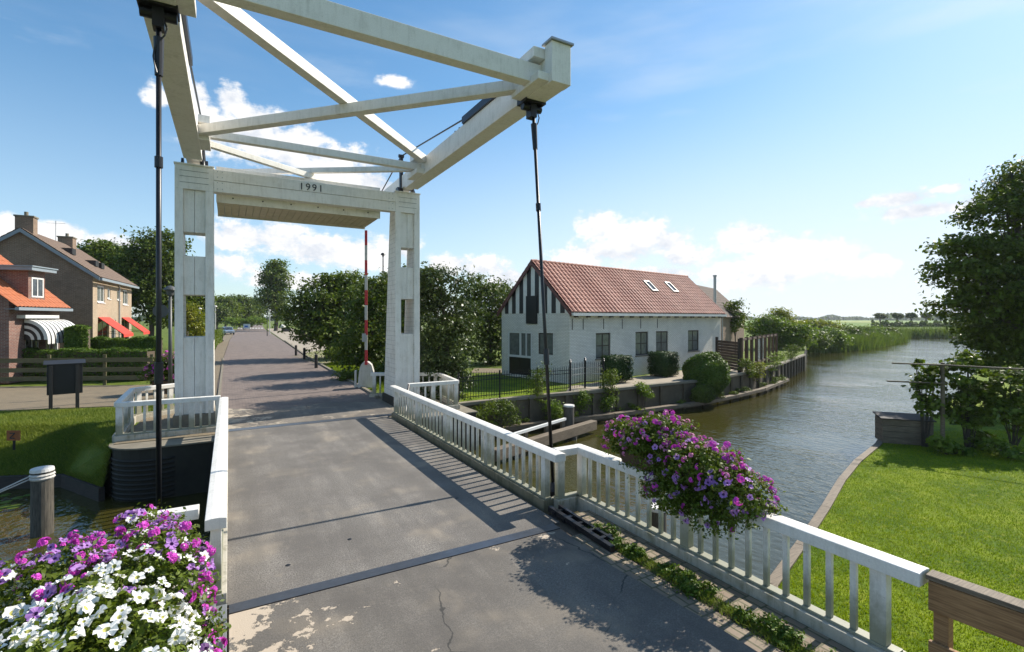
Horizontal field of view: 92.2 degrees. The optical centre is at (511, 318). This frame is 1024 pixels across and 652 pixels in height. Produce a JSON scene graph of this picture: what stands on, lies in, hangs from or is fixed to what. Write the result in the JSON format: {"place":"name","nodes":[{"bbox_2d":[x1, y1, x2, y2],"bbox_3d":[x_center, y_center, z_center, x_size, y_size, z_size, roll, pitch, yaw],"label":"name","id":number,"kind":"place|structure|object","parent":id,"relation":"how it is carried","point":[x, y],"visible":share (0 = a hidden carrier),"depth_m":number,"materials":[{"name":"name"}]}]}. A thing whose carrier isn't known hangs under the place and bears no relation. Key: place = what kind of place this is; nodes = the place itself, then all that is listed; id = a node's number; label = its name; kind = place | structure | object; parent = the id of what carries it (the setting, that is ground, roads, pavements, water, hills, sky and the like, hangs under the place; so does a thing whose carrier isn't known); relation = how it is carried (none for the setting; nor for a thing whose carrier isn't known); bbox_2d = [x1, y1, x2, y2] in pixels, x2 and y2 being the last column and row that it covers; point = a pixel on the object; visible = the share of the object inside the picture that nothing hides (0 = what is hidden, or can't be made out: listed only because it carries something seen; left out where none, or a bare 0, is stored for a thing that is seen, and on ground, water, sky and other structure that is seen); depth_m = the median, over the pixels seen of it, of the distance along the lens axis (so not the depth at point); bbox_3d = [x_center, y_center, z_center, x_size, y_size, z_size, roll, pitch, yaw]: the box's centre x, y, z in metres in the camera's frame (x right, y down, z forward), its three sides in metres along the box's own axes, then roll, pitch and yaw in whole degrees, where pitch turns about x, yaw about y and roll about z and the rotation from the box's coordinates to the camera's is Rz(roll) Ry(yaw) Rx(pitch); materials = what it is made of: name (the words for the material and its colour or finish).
{"place":"outdoors","nodes":[
{"label":"outdoors","id":0,"kind":"place"},
{"bbox_2d":[0,421,111,486],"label":"grass bank","id":1,"kind":"structure","parent":0,"point":[85,464],"depth_m":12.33,"materials":[{"name":"green plant"}]},
{"bbox_2d":[0,474,104,501],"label":"bank edging","id":2,"kind":"object","parent":1,"relation":"on","point":[82,488],"visible":0.48,"depth_m":12.31,"materials":[{"name":"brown wood"}]},
{"bbox_2d":[0,385,166,410],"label":"path","id":3,"kind":"structure","parent":0,"point":[13,398],"depth_m":19.11,"materials":[{"name":"concrete"}]},
{"bbox_2d":[136,350,174,393],"bbox_3d":[-14.295,2.180,20.314,1.892,1.739,1.525,0,0,-30],"label":"flower planter","id":4,"kind":"object","parent":3,"relation":"on","point":[147,372],"visible":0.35,"depth_m":19.97,"materials":[{"name":"purple plant"}]},
{"bbox_2d":[163,286,174,383],"bbox_3d":[-13.315,0.885,19.200,0.460,4.330,0.453,0,0,-30],"label":"street lamp","id":5,"kind":"object","parent":3,"relation":"on","point":[170,290],"visible":0.88,"depth_m":19.15,"materials":[{"name":"grey metal"}]},
{"bbox_2d":[215,329,236,404],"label":"pavement","id":6,"kind":"structure","parent":0,"point":[221,348],"depth_m":41.13,"materials":[{"name":"concrete"}]},
{"bbox_2d":[217,323,390,428],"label":"road","id":7,"kind":"structure","parent":0,"point":[262,370],"depth_m":24.16,"materials":[{"name":"grey asphalt"}]},
{"bbox_2d":[228,402,392,428],"bbox_3d":[-6.498,2.995,16.021,4.760,0.001,3.540,0,0,-30],"label":"road apron","id":8,"kind":"object","parent":7,"relation":"on","point":[241,418],"visible":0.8,"depth_m":15.51,"materials":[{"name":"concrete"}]},
{"bbox_2d":[354,230,373,387],"bbox_3d":[-6.377,-0.388,21.326,0.878,6.777,0.500,0,0,-10],"label":"boom barrier","id":9,"kind":"object","parent":7,"relation":"on","point":[365,371],"visible":0.94,"depth_m":21.15,"materials":[{"name":"metal"}]},
{"bbox_2d":[0,319,948,496],"bbox_3d":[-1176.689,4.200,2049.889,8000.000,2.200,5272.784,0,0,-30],"label":"ground","id":10,"kind":"structure","parent":0,"point":[107,485],"depth_m":31.71,"materials":[{"name":"green plant"}]},
{"bbox_2d":[0,255,74,383],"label":"brick house","id":11,"kind":"structure","parent":10,"relation":"on","point":[30,306],"depth_m":24.07,"materials":[{"name":"brown brick"}]},
{"bbox_2d":[43,359,85,410],"bbox_3d":[-15.340,2.295,16.910,1.069,1.710,0.560,0,0,-43],"label":"notice board","id":12,"kind":"object","parent":10,"relation":"on","point":[64,376],"visible":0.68,"depth_m":16.79,"materials":[{"name":"black paint"}]},
{"bbox_2d":[0,212,149,348],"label":"brick house","id":13,"kind":"structure","parent":10,"relation":"on","point":[94,294],"depth_m":30.80,"materials":[{"name":"brown brick"}]},
{"bbox_2d":[0,354,152,384],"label":"plank fence","id":14,"kind":"object","parent":10,"relation":"on","point":[104,369],"visible":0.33,"depth_m":22.75,"materials":[{"name":"brown wood"}]},
{"bbox_2d":[63,324,91,351],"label":"hedge","id":15,"kind":"object","parent":10,"relation":"on","point":[77,336],"visible":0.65,"depth_m":25.27,"materials":[{"name":"green plant"}]},
{"bbox_2d":[0,404,166,442],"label":"rough grass","id":16,"kind":"structure","parent":10,"relation":"on","point":[102,420],"depth_m":15.18,"materials":[{"name":"green plant"}]},
{"bbox_2d":[21,347,155,381],"bbox_3d":[-25.206,2.280,24.086,14.433,1.782,0.982,0,0,-5],"label":"hedge","id":17,"kind":"object","parent":10,"relation":"on","point":[72,352],"visible":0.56,"depth_m":24.19,"materials":[{"name":"green plant"}]},
{"bbox_2d":[76,237,142,273],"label":"leafy tree","id":18,"kind":"object","parent":10,"relation":"on","point":[100,251],"visible":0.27,"depth_m":50.62,"materials":[{"name":"green plant"}]},
{"bbox_2d":[90,336,163,359],"bbox_3d":[-21.741,2.079,27.739,3.465,2.261,1.281,0,0,-30],"label":"hedge","id":19,"kind":"object","parent":10,"relation":"on","point":[135,342],"visible":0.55,"depth_m":27.41,"materials":[{"name":"green plant"}]},
{"bbox_2d":[107,225,200,335],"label":"leafy tree","id":20,"kind":"object","parent":10,"relation":"on","point":[143,257],"visible":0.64,"depth_m":46.00,"materials":[{"name":"green plant"}]},
{"bbox_2d":[172,301,214,335],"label":"yellow tree","id":21,"kind":"object","parent":10,"relation":"on","point":[195,328],"visible":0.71,"depth_m":41.63,"materials":[{"name":"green plant"}]},
{"bbox_2d":[203,303,236,328],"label":"leafy tree","id":22,"kind":"object","parent":10,"relation":"on","point":[223,310],"visible":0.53,"depth_m":138.63,"materials":[{"name":"green plant"}]},
{"bbox_2d":[216,294,245,326],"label":"leafy tree","id":23,"kind":"object","parent":10,"relation":"on","point":[234,304],"visible":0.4,"depth_m":149.00,"materials":[{"name":"green plant"}]},
{"bbox_2d":[222,293,259,327],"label":"leafy tree","id":24,"kind":"object","parent":10,"relation":"on","point":[250,309],"visible":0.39,"depth_m":157.39,"materials":[{"name":"green plant"}]},
{"bbox_2d":[221,316,270,329],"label":"shrub","id":25,"kind":"object","parent":10,"relation":"on","point":[251,321],"visible":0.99,"depth_m":127.01,"materials":[{"name":"green plant"}]},
{"bbox_2d":[252,258,300,330],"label":"poplar tree","id":26,"kind":"object","parent":10,"relation":"on","point":[273,274],"visible":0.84,"depth_m":116.31,"materials":[{"name":"green plant"}]},
{"bbox_2d":[109,392,477,501],"bbox_3d":[-6.562,4.117,15.982,9.550,2.165,5.785,0,0,-30],"label":"abutment","id":27,"kind":"object","parent":10,"relation":"on","point":[186,465],"visible":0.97,"depth_m":11.83,"materials":[{"name":"metal"}]},
{"bbox_2d":[114,405,215,444],"bbox_3d":[-10.277,3.045,15.432,2.340,0.050,7.000,0,0,-30],"label":"apron","id":28,"kind":"object","parent":27,"relation":"on","point":[138,427],"visible":0.13,"depth_m":13.39,"materials":[{"name":"concrete"}]},
{"bbox_2d":[112,383,220,441],"bbox_3d":[-9.765,2.600,14.247,2.453,1.060,3.835,0,0,-30],"label":"corner railing","id":29,"kind":"object","parent":27,"relation":"on","point":[126,417],"visible":0.88,"depth_m":12.87,"materials":[{"name":"white paint"}]},
{"bbox_2d":[173,158,420,426],"bbox_3d":[-6.692,-0.755,16.158,7.200,7.610,1.550,0,0,-30],"label":"bridge portal","id":30,"kind":"object","parent":27,"relation":"on","point":[197,187],"visible":0.94,"depth_m":14.70,"materials":[{"name":"white paint"}]},
{"bbox_2d":[136,0,573,228],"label":"balance frame","id":31,"kind":"object","parent":30,"relation":"on","point":[535,79],"visible":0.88,"depth_m":10.27,"materials":[{"name":"white paint"}]},
{"bbox_2d":[152,20,167,564],"bbox_3d":[-5.036,-0.352,7.025,0.257,7.804,0.257,0,0,-30],"label":"lifting rod","id":32,"kind":"object","parent":31,"relation":"hanging from","point":[158,50],"visible":0.79,"depth_m":7.00,"materials":[{"name":"black metal"}]},
{"bbox_2d":[531,112,554,496],"bbox_3d":[0.629,-0.369,9.650,0.249,7.770,1.193,0,0,-20],"label":"lifting rod","id":33,"kind":"object","parent":31,"relation":"hanging from","point":[538,210],"visible":0.87,"depth_m":9.66,"materials":[{"name":"black metal"}]},
{"bbox_2d":[197,413,559,614],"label":"bridge deck","id":34,"kind":"structure","parent":27,"relation":"on","point":[317,506],"depth_m":7.77,"materials":[{"name":"asphalt"}]},
{"bbox_2d":[205,397,227,606],"bbox_3d":[-5.369,2.607,9.112,0.200,1.046,9.150,0,0,-30],"label":"bridge railing","id":35,"kind":"object","parent":34,"relation":"on","point":[216,520],"visible":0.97,"depth_m":5.90,"materials":[{"name":"white paint"}]},
{"bbox_2d":[390,385,565,514],"bbox_3d":[-1.481,2.607,11.459,0.200,1.046,8.950,0,0,-30],"label":"bridge railing","id":36,"kind":"object","parent":34,"relation":"on","point":[542,500],"visible":0.98,"depth_m":9.74,"materials":[{"name":"white paint"}]},
{"bbox_2d":[369,372,459,413],"bbox_3d":[-3.468,2.600,17.773,2.441,1.060,3.980,0,0,-30],"label":"corner railing","id":37,"kind":"object","parent":27,"relation":"on","point":[448,387],"visible":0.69,"depth_m":16.73,"materials":[{"name":"white paint"}]},
{"bbox_2d":[268,328,330,363],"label":"lay by","id":38,"kind":"object","parent":10,"relation":"on","point":[286,337],"visible":0.21,"depth_m":59.30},
{"bbox_2d":[272,269,368,358],"bbox_3d":[-13.473,-0.224,36.986,8.198,7.159,6.516,0,0,-30],"label":"leafy tree","id":39,"kind":"object","parent":10,"relation":"on","point":[315,322],"visible":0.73,"depth_m":35.93,"materials":[{"name":"green plant"}]},
{"bbox_2d":[299,350,383,390],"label":"verge grass","id":40,"kind":"structure","parent":10,"relation":"on","point":[336,369],"depth_m":31.48,"materials":[{"name":"green plant"}]},
{"bbox_2d":[330,364,384,382],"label":"shrub","id":41,"kind":"object","parent":10,"relation":"on","point":[344,374],"visible":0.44,"depth_m":23.73,"materials":[{"name":"green plant"}]},
{"bbox_2d":[321,271,401,371],"bbox_3d":[-7.917,0.476,28.209,5.661,6.642,4.896,0,0,-30],"label":"leafy tree","id":42,"kind":"object","parent":10,"relation":"on","point":[376,290],"visible":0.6,"depth_m":27.24,"materials":[{"name":"green plant"}]},
{"bbox_2d":[369,263,441,378],"bbox_3d":[-5.335,0.510,24.960,3.973,7.011,4.008,0,0,-30],"label":"leafy tree","id":43,"kind":"object","parent":10,"relation":"on","point":[384,322],"visible":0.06,"depth_m":24.57,"materials":[{"name":"green plant"}]},
{"bbox_2d":[383,261,489,397],"bbox_3d":[-2.967,0.685,20.031,4.346,6.022,4.128,0,0,-30],"label":"glossy tree","id":44,"kind":"object","parent":10,"relation":"on","point":[438,299],"visible":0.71,"depth_m":19.52,"materials":[{"name":"green plant"}]},
{"bbox_2d":[445,271,515,365],"bbox_3d":[-1.269,0.258,34.055,7.015,6.822,5.536,0,0,-30],"label":"leafy tree","id":45,"kind":"object","parent":10,"relation":"on","point":[492,292],"visible":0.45,"depth_m":32.81,"materials":[{"name":"green plant"}]},
{"bbox_2d":[457,366,568,401],"bbox_3d":[0.220,2.575,19.498,5.225,1.150,0.052,0,0,-32],"label":"iron fence","id":46,"kind":"object","parent":10,"relation":"on","point":[494,375],"visible":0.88,"depth_m":19.06,"materials":[{"name":"black metal"}]},
{"bbox_2d":[523,361,553,401],"bbox_3d":[1.012,2.687,19.476,1.484,1.944,1.219,0,0,-30],"label":"quay plant","id":47,"kind":"object","parent":10,"relation":"on","point":[538,391],"visible":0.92,"depth_m":19.40,"materials":[{"name":"green plant"}]},
{"bbox_2d":[569,358,604,390],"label":"iron gate","id":48,"kind":"structure","parent":10,"relation":"on","point":[596,373],"depth_m":21.59,"materials":[{"name":"black metal"}]},
{"bbox_2d":[599,354,633,382],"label":"clipped shrub","id":49,"kind":"object","parent":10,"relation":"on","point":[620,363],"visible":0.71,"depth_m":23.29,"materials":[{"name":"green plant"}]},
{"bbox_2d":[458,354,805,436],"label":"quay wall","id":50,"kind":"structure","parent":10,"relation":"on","point":[667,395],"depth_m":21.61,"materials":[{"name":"concrete"}]},
{"bbox_2d":[478,398,524,427],"bbox_3d":[-0.375,3.417,17.765,1.496,1.091,1.402,0,0,-30],"label":"quay plant","id":51,"kind":"object","parent":50,"relation":"on","point":[509,404],"visible":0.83,"depth_m":17.71,"materials":[{"name":"green plant"}]},
{"bbox_2d":[597,367,624,406],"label":"quay plant","id":52,"kind":"object","parent":50,"relation":"on","point":[611,378],"visible":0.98,"depth_m":20.82,"materials":[{"name":"green plant"}]},
{"bbox_2d":[488,374,788,425],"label":"ledge weeds","id":53,"kind":"object","parent":50,"relation":"on","point":[736,392],"visible":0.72,"depth_m":23.07,"materials":[{"name":"green plant"}]},
{"bbox_2d":[691,384,716,402],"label":"ivy bush","id":54,"kind":"object","parent":50,"relation":"on","point":[704,393],"visible":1,"depth_m":23.16,"materials":[{"name":"green plant"}]},
{"bbox_2d":[567,364,748,390],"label":"garden gravel","id":55,"kind":"structure","parent":10,"relation":"on","point":[647,379],"depth_m":24.41,"materials":[{"name":"beige gravel"}]},
{"bbox_2d":[646,350,680,376],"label":"clipped shrub","id":56,"kind":"object","parent":55,"relation":"on","point":[663,363],"visible":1,"depth_m":25.91,"materials":[{"name":"green plant"}]},
{"bbox_2d":[682,351,730,395],"bbox_3d":[9.770,2.788,24.622,2.533,2.340,2.318,0,0,-30],"label":"round shrub","id":57,"kind":"object","parent":10,"relation":"on","point":[712,368],"visible":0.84,"depth_m":23.85,"materials":[{"name":"green plant"}]},
{"bbox_2d":[697,275,746,356],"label":"brick house","id":58,"kind":"structure","parent":10,"relation":"on","point":[719,299],"depth_m":40.80,"materials":[{"name":"brown brick"}]},
{"bbox_2d":[715,337,739,372],"bbox_3d":[12.783,2.150,29.229,0.160,2.000,2.710,0,0,-5],"label":"garden screen","id":59,"kind":"object","parent":10,"relation":"on","point":[735,350],"visible":0.66,"depth_m":28.86,"materials":[{"name":"brown wood"}]},
{"bbox_2d":[723,298,753,341],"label":"sapling","id":60,"kind":"object","parent":10,"relation":"on","point":[732,305],"visible":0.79,"depth_m":40.71,"materials":[{"name":"green plant"}]},
{"bbox_2d":[739,333,777,371],"bbox_3d":[16.189,2.125,32.044,0.182,2.050,10.551,0,0,38],"label":"garden screen","id":61,"kind":"object","parent":10,"relation":"on","point":[760,348],"visible":0.69,"depth_m":31.91,"materials":[{"name":"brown wood"}]},
{"bbox_2d":[745,313,793,338],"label":"shrub","id":62,"kind":"object","parent":10,"relation":"on","point":[765,324],"visible":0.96,"depth_m":49.12,"materials":[{"name":"green plant"}]},
{"bbox_2d":[759,306,806,340],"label":"shrub","id":63,"kind":"object","parent":10,"relation":"on","point":[777,311],"visible":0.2,"depth_m":51.56,"materials":[{"name":"green plant"}]},
{"bbox_2d":[767,321,823,352],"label":"shrub","id":64,"kind":"object","parent":10,"relation":"on","point":[797,334],"visible":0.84,"depth_m":48.40,"materials":[{"name":"green plant"}]},
{"bbox_2d":[745,314,880,319],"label":"wood","id":65,"kind":"object","parent":10,"relation":"on","point":[830,317],"visible":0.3,"depth_m":883.47,"materials":[{"name":"green plant"}]},
{"bbox_2d":[802,327,837,353],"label":"waterside bush","id":66,"kind":"object","parent":10,"relation":"on","point":[824,340],"visible":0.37,"depth_m":57.04,"materials":[{"name":"green plant"}]},
{"bbox_2d":[813,326,855,349],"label":"waterside bush","id":67,"kind":"object","parent":10,"relation":"on","point":[838,334],"visible":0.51,"depth_m":62.88,"materials":[{"name":"green plant"}]},
{"bbox_2d":[229,529,756,651],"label":"approach road","id":68,"kind":"structure","parent":0,"point":[559,590],"depth_m":5.01,"materials":[{"name":"concrete"}]},
{"bbox_2d":[0,338,991,647],"bbox_3d":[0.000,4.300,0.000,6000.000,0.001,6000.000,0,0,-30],"label":"canal water","id":69,"kind":"structure","parent":0,"point":[804,440],"depth_m":16.93,"materials":[{"name":"liquid"}]},
{"bbox_2d":[29,465,54,537],"bbox_3d":[-9.367,3.940,9.826,0.373,1.920,0.373,0,0,-30],"label":"mooring pile","id":70,"kind":"object","parent":69,"relation":"in","point":[41,508],"visible":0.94,"depth_m":9.71,"materials":[{"name":"grey wood"}]},
{"bbox_2d":[494,418,596,461],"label":"guide beam","id":71,"kind":"structure","parent":69,"relation":"in","point":[571,432],"depth_m":16.65,"materials":[{"name":"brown wood"}]},
{"bbox_2d":[808,330,911,352],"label":"bank reeds","id":72,"kind":"object","parent":69,"relation":"on","point":[870,343],"visible":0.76,"depth_m":68.84,"materials":[{"name":"green plant"}]},
{"bbox_2d":[848,325,966,337],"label":"reeds","id":73,"kind":"object","parent":69,"relation":"on","point":[934,332],"visible":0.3,"depth_m":107.31,"materials":[{"name":"green plant"}]},
{"bbox_2d":[197,511,807,651],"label":"embankment","id":74,"kind":"structure","parent":0,"point":[568,529],"depth_m":5.29,"materials":[{"name":"plant"}]},
{"bbox_2d":[75,504,198,651],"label":"approach railing","id":75,"kind":"object","parent":74,"relation":"on","point":[192,512],"visible":0.04,"depth_m":5.37,"materials":[{"name":"white paint"}]},
{"bbox_2d":[0,499,231,651],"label":"flower planter","id":76,"kind":"object","parent":75,"relation":"attached to","point":[100,576],"visible":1,"depth_m":3.02,"materials":[{"name":"white plant"}]},
{"bbox_2d":[548,504,614,552],"bbox_3d":[1.004,2.960,7.034,0.255,0.110,1.503,0,0,-30],"label":"joint hardware","id":77,"kind":"object","parent":74,"relation":"on","point":[601,538],"visible":0.98,"depth_m":6.95,"materials":[{"name":"black metal"}]},
{"bbox_2d":[571,533,782,651],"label":"brick gutter","id":78,"kind":"object","parent":74,"relation":"on","point":[627,566],"visible":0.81,"depth_m":5.37,"materials":[{"name":"grey brick"}]},
{"bbox_2d":[587,521,836,651],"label":"leafy weeds","id":79,"kind":"object","parent":74,"relation":"on","point":[688,582],"visible":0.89,"depth_m":5.34,"materials":[{"name":"green plant"}]},
{"bbox_2d":[575,510,854,651],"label":"brick edging","id":80,"kind":"object","parent":74,"relation":"on","point":[820,642],"visible":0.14,"depth_m":5.39,"materials":[{"name":"grey brick"}]},
{"bbox_2d":[552,444,928,651],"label":"approach railing","id":81,"kind":"object","parent":74,"relation":"on","point":[884,567],"visible":0.83,"depth_m":5.12,"materials":[{"name":"white paint"}]},
{"bbox_2d":[596,408,788,540],"bbox_3d":[2.120,1.893,6.351,1.105,1.340,2.877,0,0,-30],"label":"flower planter","id":82,"kind":"object","parent":81,"relation":"attached to","point":[685,461],"visible":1,"depth_m":5.87,"materials":[{"name":"purple plant"}]},
{"bbox_2d":[926,569,1023,651],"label":"board fence","id":83,"kind":"object","parent":74,"relation":"on","point":[987,610],"visible":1,"depth_m":3.83,"materials":[{"name":"brown wood"}]},
{"bbox_2d":[459,375,562,401],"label":"garden lawn","id":84,"kind":"structure","parent":0,"point":[512,385],"depth_m":21.66,"materials":[{"name":"green plant"}]},
{"bbox_2d":[0,0,1023,317],"label":"sky","id":85,"kind":"structure","parent":0,"point":[799,155],"materials":[{"name":"blue"}]},
{"bbox_2d":[497,259,726,383],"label":"white house","id":86,"kind":"structure","parent":0,"point":[593,313],"depth_m":26.20,"materials":[{"name":"paint"}]},
{"bbox_2d":[508,331,531,375],"bbox_3d":[0.428,1.823,26.029,0.070,2.315,1.907,0,0,-41],"label":"garden door","id":87,"kind":"structure","parent":86,"relation":"in","point":[519,342],"depth_m":25.97,"materials":[{"name":"white wood"}]},
{"bbox_2d":[526,296,536,323],"bbox_3d":[0.998,-0.435,25.201,0.039,1.430,0.818,0,0,-41],"label":"loft door","id":88,"kind":"structure","parent":86,"relation":"in","point":[531,301],"depth_m":25.17,"materials":[{"name":"black wood"}]},
{"bbox_2d":[595,333,609,359],"bbox_3d":[4.592,1.411,24.888,1.241,1.337,0.150,0,0,-41],"label":"window","id":89,"kind":"structure","parent":86,"relation":"in","point":[602,339],"depth_m":24.91,"materials":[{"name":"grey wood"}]},
{"bbox_2d":[635,332,647,356],"bbox_3d":[7.114,1.411,27.045,1.273,1.337,0.150,0,0,-41],"label":"window","id":90,"kind":"structure","parent":86,"relation":"in","point":[641,337],"depth_m":27.11,"materials":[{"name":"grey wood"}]},
{"bbox_2d":[744,320,948,327],"bbox_3d":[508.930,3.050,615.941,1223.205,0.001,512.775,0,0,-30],"label":"field","id":91,"kind":"structure","parent":0,"point":[861,324],"depth_m":359.62,"materials":[{"name":"green plant"}]},
{"bbox_2d":[870,319,970,326],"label":"field hedge","id":92,"kind":"object","parent":91,"relation":"on","point":[910,323],"visible":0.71,"depth_m":170.40,"materials":[{"name":"green plant"}]},
{"bbox_2d":[778,369,1023,651],"bbox_3d":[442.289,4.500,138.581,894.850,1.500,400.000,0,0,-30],"label":"lawn","id":93,"kind":"structure","parent":0,"point":[954,428],"depth_m":8.92,"materials":[{"name":"green plant"}]},
{"bbox_2d":[770,439,882,587],"bbox_3d":[7.392,3.930,10.875,0.808,0.440,14.511,0,0,40],"label":"bank edging","id":94,"kind":"object","parent":93,"relation":"on","point":[819,516],"visible":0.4,"depth_m":9.66,"materials":[{"name":"beige concrete"}]},
{"bbox_2d":[872,411,936,445],"bbox_3d":[11.838,3.333,14.909,1.342,0.815,0.810,0,0,21],"label":"timber bin","id":95,"kind":"object","parent":93,"relation":"on","point":[897,428],"visible":0.72,"depth_m":14.69,"materials":[{"name":"grey wood"}]},
{"bbox_2d":[900,358,951,446],"bbox_3d":[12.164,2.477,14.408,1.203,2.653,1.143,0,0,-30],"label":"lawn shrub","id":96,"kind":"object","parent":93,"relation":"on","point":[928,403],"visible":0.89,"depth_m":14.31,"materials":[{"name":"green plant"}]},
{"bbox_2d":[925,434,976,456],"bbox_3d":[12.075,3.517,13.654,1.287,0.703,0.866,0,0,4],"label":"lawn shrub","id":97,"kind":"object","parent":93,"relation":"on","point":[946,445],"visible":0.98,"depth_m":13.48,"materials":[{"name":"green plant"}]},
{"bbox_2d":[887,362,1023,438],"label":"trellis","id":98,"kind":"object","parent":93,"relation":"on","point":[942,365],"visible":0.85,"depth_m":14.12,"materials":[{"name":"brown wood"}]},
{"bbox_2d":[913,154,1023,391],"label":"tree","id":99,"kind":"object","parent":93,"relation":"on","point":[986,303],"visible":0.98,"depth_m":19.73,"materials":[{"name":"green plant"}]},
{"bbox_2d":[933,349,1004,450],"bbox_3d":[13.170,2.354,14.267,1.780,2.918,1.472,0,0,-30],"label":"lawn shrub","id":100,"kind":"object","parent":93,"relation":"on","point":[967,395],"visible":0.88,"depth_m":14.08,"materials":[{"name":"green plant"}]},
{"bbox_2d":[972,364,1023,447],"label":"lawn shrub","id":101,"kind":"object","parent":93,"relation":"on","point":[1011,408],"visible":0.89,"depth_m":13.76,"materials":[{"name":"green plant"}]},
{"bbox_2d":[976,436,1023,459],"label":"lawn shrub","id":102,"kind":"object","parent":93,"relation":"on","point":[1000,447],"visible":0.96,"depth_m":13.15,"materials":[{"name":"green plant"}]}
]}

